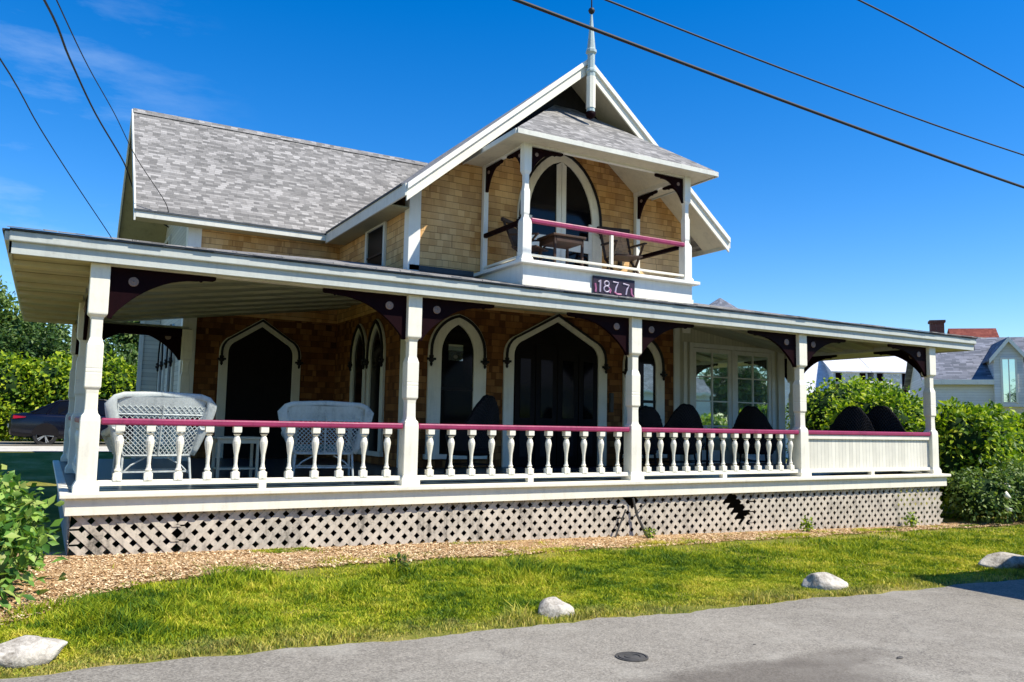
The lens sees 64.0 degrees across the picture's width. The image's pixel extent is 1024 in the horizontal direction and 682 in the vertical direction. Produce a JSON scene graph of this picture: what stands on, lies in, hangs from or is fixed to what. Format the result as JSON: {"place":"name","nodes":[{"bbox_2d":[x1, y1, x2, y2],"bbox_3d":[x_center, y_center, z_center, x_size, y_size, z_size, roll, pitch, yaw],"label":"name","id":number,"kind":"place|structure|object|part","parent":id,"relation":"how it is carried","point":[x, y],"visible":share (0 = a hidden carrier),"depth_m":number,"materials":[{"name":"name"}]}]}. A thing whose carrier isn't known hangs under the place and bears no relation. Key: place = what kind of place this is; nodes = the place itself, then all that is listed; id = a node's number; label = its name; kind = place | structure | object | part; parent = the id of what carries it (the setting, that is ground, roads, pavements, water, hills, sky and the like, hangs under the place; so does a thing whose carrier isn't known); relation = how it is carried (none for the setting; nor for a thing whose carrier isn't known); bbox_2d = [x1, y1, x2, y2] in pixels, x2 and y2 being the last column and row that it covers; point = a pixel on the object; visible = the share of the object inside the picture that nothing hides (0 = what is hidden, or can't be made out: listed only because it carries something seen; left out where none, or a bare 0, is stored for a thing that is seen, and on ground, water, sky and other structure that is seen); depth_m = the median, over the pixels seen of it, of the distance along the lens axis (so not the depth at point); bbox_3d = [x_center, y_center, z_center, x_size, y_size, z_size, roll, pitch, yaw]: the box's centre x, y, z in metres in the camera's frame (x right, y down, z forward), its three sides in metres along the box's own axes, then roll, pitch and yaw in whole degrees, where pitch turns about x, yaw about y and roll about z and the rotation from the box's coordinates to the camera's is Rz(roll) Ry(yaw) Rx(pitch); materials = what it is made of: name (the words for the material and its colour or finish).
{"place":"outdoors","nodes":[
{"label":"outdoors","id":0,"kind":"place"},
{"bbox_2d":[0,446,110,451],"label":"driveway","id":1,"kind":"structure","parent":0,"point":[41,448],"depth_m":22.92,"materials":[{"name":"concrete"}]},
{"bbox_2d":[0,441,131,445],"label":"road","id":2,"kind":"structure","parent":0,"point":[34,443],"depth_m":25.35,"materials":[{"name":"grey asphalt"}]},
{"bbox_2d":[7,399,133,444],"bbox_3d":[-13.294,2.581,26.009,4.610,1.467,2.100,5,-7,-31],"label":"parked car","id":3,"kind":"object","parent":2,"relation":"on","point":[44,425],"visible":0.48,"depth_m":24.60,"materials":[{"name":"black paint"}]},
{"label":"windows","id":4,"kind":"part","parent":3,"relation":"part of","materials":[{"name":"black glass"}]},
{"bbox_2d":[0,579,1023,681],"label":"road","id":5,"kind":"structure","parent":0,"point":[970,632],"depth_m":5.88,"materials":[{"name":"grey asphalt"}]},
{"bbox_2d":[615,651,648,661],"bbox_3d":[0.829,2.191,5.676,0.230,0.020,0.230,4,-7,-29],"label":"road cover","id":6,"kind":"object","parent":5,"relation":"on","point":[628,656],"visible":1,"depth_m":5.66,"materials":[{"name":"metal"}]},
{"bbox_2d":[0,430,1023,678],"bbox_3d":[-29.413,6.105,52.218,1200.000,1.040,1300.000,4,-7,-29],"label":"ground","id":7,"kind":"structure","parent":0,"point":[34,468],"depth_m":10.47,"materials":[{"name":"green plant"}]},
{"bbox_2d":[0,350,45,441],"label":"hedge shrub","id":8,"kind":"object","parent":7,"relation":"on","point":[11,383],"visible":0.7,"depth_m":27.34,"materials":[{"name":"green plant"}]},
{"bbox_2d":[0,635,67,669],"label":"rock","id":9,"kind":"object","parent":7,"relation":"on","point":[24,651],"visible":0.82,"depth_m":4.98,"materials":[{"name":"stone"}]},
{"bbox_2d":[0,275,70,347],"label":"dark tree","id":10,"kind":"object","parent":7,"relation":"on","point":[6,304],"visible":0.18,"depth_m":34.46,"materials":[{"name":"green plant"}]},
{"bbox_2d":[0,313,137,373],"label":"dark tree","id":11,"kind":"object","parent":7,"relation":"on","point":[36,347],"visible":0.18,"depth_m":31.77,"materials":[{"name":"green plant"}]},
{"bbox_2d":[2,349,136,441],"bbox_3d":[-15.353,2.078,29.093,5.731,3.804,3.432,4,-7,-29],"label":"hedge shrub","id":12,"kind":"object","parent":7,"relation":"on","point":[53,376],"visible":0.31,"depth_m":28.25,"materials":[{"name":"green plant"}]},
{"bbox_2d":[103,321,139,369],"bbox_3d":[-14.963,1.099,36.445,8.003,6.626,4.195,4,-7,-29],"label":"light tree","id":13,"kind":"object","parent":7,"relation":"on","point":[131,339],"visible":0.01,"depth_m":35.00,"materials":[{"name":"green plant"}]},
{"bbox_2d":[125,362,137,440],"bbox_3d":[-12.677,2.442,30.885,5.701,3.555,3.375,4,-7,-29],"label":"hedge shrub","id":14,"kind":"object","parent":7,"relation":"on","point":[133,382],"visible":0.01,"depth_m":29.50,"materials":[{"name":"green plant"}]},
{"bbox_2d":[389,552,410,571],"bbox_3d":[-1.153,2.305,8.459,0.237,0.287,0.229,2,-6,-7],"label":"weed plant","id":15,"kind":"object","parent":7,"relation":"on","point":[398,555],"visible":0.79,"depth_m":8.46,"materials":[{"name":"green plant"}]},
{"bbox_2d":[2,0,985,555],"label":"house","id":16,"kind":"structure","parent":7,"relation":"on","point":[420,310],"depth_m":15.37,"materials":[{"name":"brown wood"}]},
{"bbox_2d":[0,58,111,238],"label":"service cable","id":17,"kind":"object","parent":16,"relation":"attached to","point":[47,139],"visible":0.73,"depth_m":12.54,"materials":[{"name":"black rubber"}]},
{"bbox_2d":[43,0,132,187],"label":"service cable","id":18,"kind":"object","parent":16,"relation":"attached to","point":[60,34],"visible":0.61,"depth_m":12.31,"materials":[{"name":"black rubber"}]},
{"bbox_2d":[56,0,168,211],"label":"service cable","id":19,"kind":"object","parent":16,"relation":"attached to","point":[104,95],"visible":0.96,"depth_m":13.18,"materials":[{"name":"black rubber"}]},
{"bbox_2d":[101,391,216,479],"bbox_3d":[-4.484,1.215,10.296,1.312,1.150,0.780,5,-7,-35],"label":"wicker armchair","id":20,"kind":"object","parent":16,"relation":"on","point":[162,404],"visible":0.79,"depth_m":10.08,"materials":[{"name":"white wicker"}]},
{"bbox_2d":[154,341,165,442],"bbox_3d":[-8.405,1.071,19.501,0.133,2.688,0.920,4,-7,-29],"label":"window","id":21,"kind":"structure","parent":16,"relation":"in","point":[160,367],"depth_m":19.55,"materials":[{"name":"glass"}]},
{"bbox_2d":[160,324,174,444],"bbox_3d":[-7.614,0.948,18.116,0.133,2.688,0.920,4,-7,-29],"label":"window","id":22,"kind":"structure","parent":16,"relation":"in","point":[170,357],"depth_m":18.18,"materials":[{"name":"grey paint"}]},
{"bbox_2d":[164,235,170,244],"bbox_3d":[-8.507,-1.876,20.166,0.045,1.300,0.920,4,-7,-29],"label":"window","id":23,"kind":"structure","parent":16,"relation":"in","point":[168,241],"depth_m":19.87,"materials":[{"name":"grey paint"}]},
{"bbox_2d":[211,436,260,477],"bbox_3d":[-3.872,1.628,11.472,0.600,0.580,0.440,4,-7,-29],"label":"side table","id":24,"kind":"object","parent":16,"relation":"on","point":[219,440],"visible":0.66,"depth_m":11.41,"materials":[{"name":"beige paint"}]},
{"bbox_2d":[215,319,302,457],"bbox_3d":[-5.393,0.998,17.534,1.800,2.978,0.133,4,-7,-29],"label":"double door","id":25,"kind":"structure","parent":16,"relation":"in","point":[259,367],"depth_m":17.57,"materials":[{"name":"beige paint"}]},
{"bbox_2d":[277,401,373,476],"bbox_3d":[-2.724,1.425,11.856,1.336,1.110,0.780,3,-6,-17],"label":"wicker armchair","id":26,"kind":"object","parent":16,"relation":"on","point":[325,411],"visible":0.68,"depth_m":11.60,"materials":[{"name":"white wicker"}]},
{"bbox_2d":[347,324,366,453],"bbox_3d":[-3.216,0.968,16.906,0.133,2.678,1.000,4,-7,-29],"label":"window","id":27,"kind":"structure","parent":16,"relation":"in","point":[358,372],"depth_m":17.03,"materials":[{"name":"black glass"}]},
{"bbox_2d":[361,319,385,456],"bbox_3d":[-2.712,0.889,16.023,0.133,2.678,1.000,4,-7,-29],"label":"window","id":28,"kind":"structure","parent":16,"relation":"in","point":[375,360],"depth_m":16.02,"materials":[{"name":"black glass"}]},
{"bbox_2d":[364,221,386,265],"bbox_3d":[-2.770,-1.772,16.572,0.045,1.200,1.140,4,-7,-29],"label":"window","id":29,"kind":"structure","parent":16,"relation":"in","point":[376,237],"depth_m":16.54,"materials":[{"name":"grey paint"}]},
{"bbox_2d":[423,314,489,458],"bbox_3d":[-1.007,0.834,15.248,1.280,2.700,0.133,4,-7,-29],"label":"window","id":30,"kind":"structure","parent":16,"relation":"in","point":[457,353],"depth_m":15.27,"materials":[{"name":"black glass"}]},
{"bbox_2d":[444,394,499,472],"bbox_3d":[-0.672,1.541,13.597,0.846,1.303,1.014,-4,-7,40],"label":"wicker chair","id":31,"kind":"object","parent":16,"relation":"on","point":[485,410],"visible":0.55,"depth_m":13.30,"materials":[{"name":"black wicker"}]},
{"bbox_2d":[501,217,548,259],"bbox_3d":[0.278,-1.792,15.369,0.781,1.012,0.660,-2,-7,29],"label":"wooden chair","id":32,"kind":"object","parent":16,"relation":"on","point":[512,233],"visible":0.5,"depth_m":15.32,"materials":[{"name":"brown wood"}]},
{"bbox_2d":[501,314,609,466],"bbox_3d":[0.914,0.960,16.334,2.520,3.058,0.133,4,-7,-29],"label":"double door","id":33,"kind":"structure","parent":16,"relation":"in","point":[555,373],"depth_m":16.32,"materials":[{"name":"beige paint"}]},
{"bbox_2d":[516,155,601,268],"bbox_3d":[1.017,-2.540,16.703,2.120,2.759,0.133,4,-7,-29],"label":"balcony door","id":34,"kind":"structure","parent":16,"relation":"in","point":[561,190],"depth_m":16.81,"materials":[{"name":"beige paint"}]},
{"bbox_2d":[537,232,585,265],"bbox_3d":[0.919,-1.611,15.304,0.720,0.640,0.600,4,-7,-29],"label":"balcony table","id":35,"kind":"object","parent":16,"relation":"on","point":[554,241],"visible":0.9,"depth_m":15.19,"materials":[{"name":"brown wood"}]},
{"bbox_2d":[609,393,613,411],"bbox_3d":[2.058,1.278,16.996,0.080,0.400,0.068,4,-7,-29],"label":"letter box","id":36,"kind":"object","parent":16,"relation":"attached to","point":[611,402],"visible":1,"depth_m":16.97,"materials":[{"name":"metal"}]},
{"bbox_2d":[592,275,634,296],"bbox_3d":[1.884,-0.994,15.111,0.950,0.340,0.045,4,-7,-29],"label":"year sign","id":37,"kind":"object","parent":16,"relation":"attached to","point":[612,286],"visible":0.93,"depth_m":15.10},
{"bbox_2d":[597,226,646,273],"bbox_3d":[2.203,-1.753,16.483,0.726,1.235,0.859,3,-6,-18],"label":"wooden chair","id":38,"kind":"object","parent":16,"relation":"on","point":[625,255],"visible":0.78,"depth_m":16.66,"materials":[{"name":"brown wood"}]},
{"bbox_2d":[615,405,662,466],"bbox_3d":[2.420,1.839,15.566,0.959,1.220,0.802,3,-6,-18],"label":"wicker chair","id":39,"kind":"object","parent":16,"relation":"on","point":[649,417],"visible":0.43,"depth_m":15.31,"materials":[{"name":"black wicker"}]},
{"bbox_2d":[622,340,667,457],"bbox_3d":[2.825,1.164,17.407,1.180,2.619,0.133,4,-7,-29],"label":"window","id":40,"kind":"structure","parent":16,"relation":"in","point":[651,364],"depth_m":17.57,"materials":[{"name":"glass"}]},
{"bbox_2d":[658,403,703,469],"bbox_3d":[3.249,1.864,15.980,1.014,1.283,0.846,2,-6,-12],"label":"wicker chair","id":41,"kind":"object","parent":16,"relation":"on","point":[683,415],"visible":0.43,"depth_m":15.67,"materials":[{"name":"black wicker"}]},
{"bbox_2d":[688,433,721,466],"bbox_3d":[3.947,2.236,16.865,0.640,0.740,0.490,4,-7,-29],"label":"side table","id":42,"kind":"object","parent":16,"relation":"on","point":[707,460],"visible":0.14,"depth_m":16.80,"materials":[{"name":"black wicker"}]},
{"bbox_2d":[723,437,755,459],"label":"chair","id":43,"kind":"object","parent":16,"relation":"on","point":[728,441],"visible":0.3,"depth_m":18.34,"materials":[{"name":"beige paint"}]},
{"bbox_2d":[730,406,779,467],"bbox_3d":[5.038,1.997,17.015,1.014,1.293,0.846,-2,-6,28],"label":"wicker chair","id":44,"kind":"object","parent":16,"relation":"on","point":[751,417],"visible":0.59,"depth_m":16.72,"materials":[{"name":"black wicker"}]},
{"bbox_2d":[828,406,874,431],"bbox_3d":[6.842,1.981,16.589,1.070,1.310,0.890,0,-6,13],"label":"wicker chair","id":45,"kind":"object","parent":16,"relation":"on","point":[852,418],"visible":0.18,"depth_m":16.25,"materials":[{"name":"black wicker"}]},
{"bbox_2d":[867,405,905,472],"bbox_3d":[7.626,2.007,16.850,1.070,1.340,0.890,-2,-6,28],"label":"wicker chair","id":46,"kind":"object","parent":16,"relation":"on","point":[883,418],"visible":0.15,"depth_m":16.52,"materials":[{"name":"black wicker"}]},
{"bbox_2d":[0,520,1023,622],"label":"mulch bed","id":47,"kind":"object","parent":7,"relation":"on","point":[175,550],"visible":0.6,"depth_m":9.11,"materials":[{"name":"brown wood"}]},
{"bbox_2d":[0,464,69,609],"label":"broad leaf shrub","id":48,"kind":"object","parent":47,"relation":"on","point":[19,534],"visible":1,"depth_m":6.82,"materials":[{"name":"green plant"}]},
{"bbox_2d":[615,497,647,536],"bbox_3d":[1.796,2.683,12.332,0.689,0.639,0.144,4,-6,-23],"label":"dead vine","id":49,"kind":"object","parent":47,"relation":"on","point":[638,517],"visible":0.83,"depth_m":12.40,"materials":[{"name":"plant"}]},
{"bbox_2d":[643,526,656,537],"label":"weed plant","id":50,"kind":"object","parent":47,"relation":"on","point":[649,534],"visible":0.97,"depth_m":12.25,"materials":[{"name":"green plant"}]},
{"bbox_2d":[799,515,813,530],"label":"weed plant","id":51,"kind":"object","parent":47,"relation":"on","point":[809,526],"visible":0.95,"depth_m":13.99,"materials":[{"name":"green plant"}]},
{"bbox_2d":[903,511,919,526],"bbox_3d":[7.519,3.382,15.471,0.413,0.355,0.248,4,-7,-29],"label":"weed plant","id":52,"kind":"object","parent":47,"relation":"on","point":[912,519],"visible":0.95,"depth_m":15.44,"materials":[{"name":"green plant"}]},
{"bbox_2d":[942,456,1023,524],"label":"flowering shrub","id":53,"kind":"object","parent":47,"relation":"on","point":[998,495],"visible":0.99,"depth_m":16.75,"materials":[{"name":"green plant"}]},
{"bbox_2d":[538,597,574,618],"bbox_3d":[0.375,2.271,6.907,0.305,0.206,0.282,1,-6,4],"label":"rock","id":54,"kind":"object","parent":7,"relation":"on","point":[553,606],"visible":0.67,"depth_m":6.82,"materials":[{"name":"stone"}]},
{"bbox_2d":[801,572,847,590],"bbox_3d":[3.330,2.593,8.715,0.416,0.251,0.334,5,-7,-33],"label":"rock","id":55,"kind":"object","parent":7,"relation":"on","point":[823,580],"visible":0.65,"depth_m":8.66,"materials":[{"name":"stone"}]},
{"bbox_2d":[785,374,922,452],"bbox_3d":[9.899,2.994,24.431,4.610,4.037,4.296,4,-7,-29],"label":"hedge shrub","id":56,"kind":"object","parent":7,"relation":"on","point":[817,401],"visible":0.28,"depth_m":23.78,"materials":[{"name":"green plant"}]},
{"bbox_2d":[827,375,922,415],"bbox_3d":[11.863,3.205,27.061,4.670,4.301,4.539,2,-6,-9],"label":"hedge shrub","id":57,"kind":"object","parent":7,"relation":"on","point":[920,399],"visible":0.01,"depth_m":26.89,"materials":[{"name":"green plant"}]},
{"bbox_2d":[815,379,937,507],"bbox_3d":[9.376,2.735,21.046,3.093,3.506,3.623,4,-7,-29],"label":"hedge shrub","id":58,"kind":"object","parent":7,"relation":"on","point":[895,402],"visible":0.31,"depth_m":20.59,"materials":[{"name":"green plant"}]},
{"bbox_2d":[910,396,1023,520],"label":"hedge shrub","id":59,"kind":"object","parent":7,"relation":"on","point":[976,436],"visible":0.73,"depth_m":17.74,"materials":[{"name":"green plant"}]},
{"bbox_2d":[973,403,1023,515],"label":"hedge shrub","id":60,"kind":"object","parent":7,"relation":"on","point":[1020,425],"visible":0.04,"depth_m":19.55,"materials":[{"name":"green plant"}]},
{"bbox_2d":[978,552,1023,569],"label":"rock","id":61,"kind":"object","parent":7,"relation":"on","point":[1000,560],"visible":0.66,"depth_m":10.58,"materials":[{"name":"stone"}]},
{"bbox_2d":[0,0,1023,355],"label":"sky","id":62,"kind":"structure","parent":0,"point":[823,218],"materials":[{"name":"blue"}]},
{"bbox_2d":[522,466,612,468],"bbox_3d":[1.128,2.436,15.757,1.800,0.012,0.600,4,-7,-29],"label":"door mat","id":63,"kind":"object","parent":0,"point":[578,467],"depth_m":15.68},
{"bbox_2d":[709,298,736,307],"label":"turret house","id":64,"kind":"structure","parent":0,"point":[720,302],"depth_m":43.51,"materials":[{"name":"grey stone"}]},
{"bbox_2d":[512,0,1023,188],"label":"power line","id":65,"kind":"object","parent":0,"point":[565,18],"visible":1,"depth_m":13.11,"materials":[{"name":"black rubber"}]},
{"bbox_2d":[605,0,1023,155],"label":"power line","id":66,"kind":"object","parent":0,"point":[691,33],"visible":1,"depth_m":13.75,"materials":[{"name":"black rubber"}]},
{"bbox_2d":[785,356,909,457],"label":"neighbour house","id":67,"kind":"structure","parent":0,"point":[890,368],"depth_m":52.67,"materials":[{"name":"white paint"}]},
{"bbox_2d":[823,381,891,388],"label":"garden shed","id":68,"kind":"structure","parent":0,"point":[847,382],"depth_m":39.04,"materials":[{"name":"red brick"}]},
{"bbox_2d":[858,0,1023,87],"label":"power line","id":69,"kind":"object","parent":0,"point":[914,28],"visible":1,"depth_m":15.89,"materials":[{"name":"black rubber"}]},
{"bbox_2d":[903,320,1023,419],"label":"neighbour house","id":70,"kind":"structure","parent":0,"point":[990,368],"depth_m":36.92,"materials":[{"name":"white wood"}]},
{"bbox_2d":[947,328,998,337],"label":"neighbour house","id":71,"kind":"structure","parent":0,"point":[984,332],"depth_m":56.16,"materials":[{"name":"red brick"}]}
]}

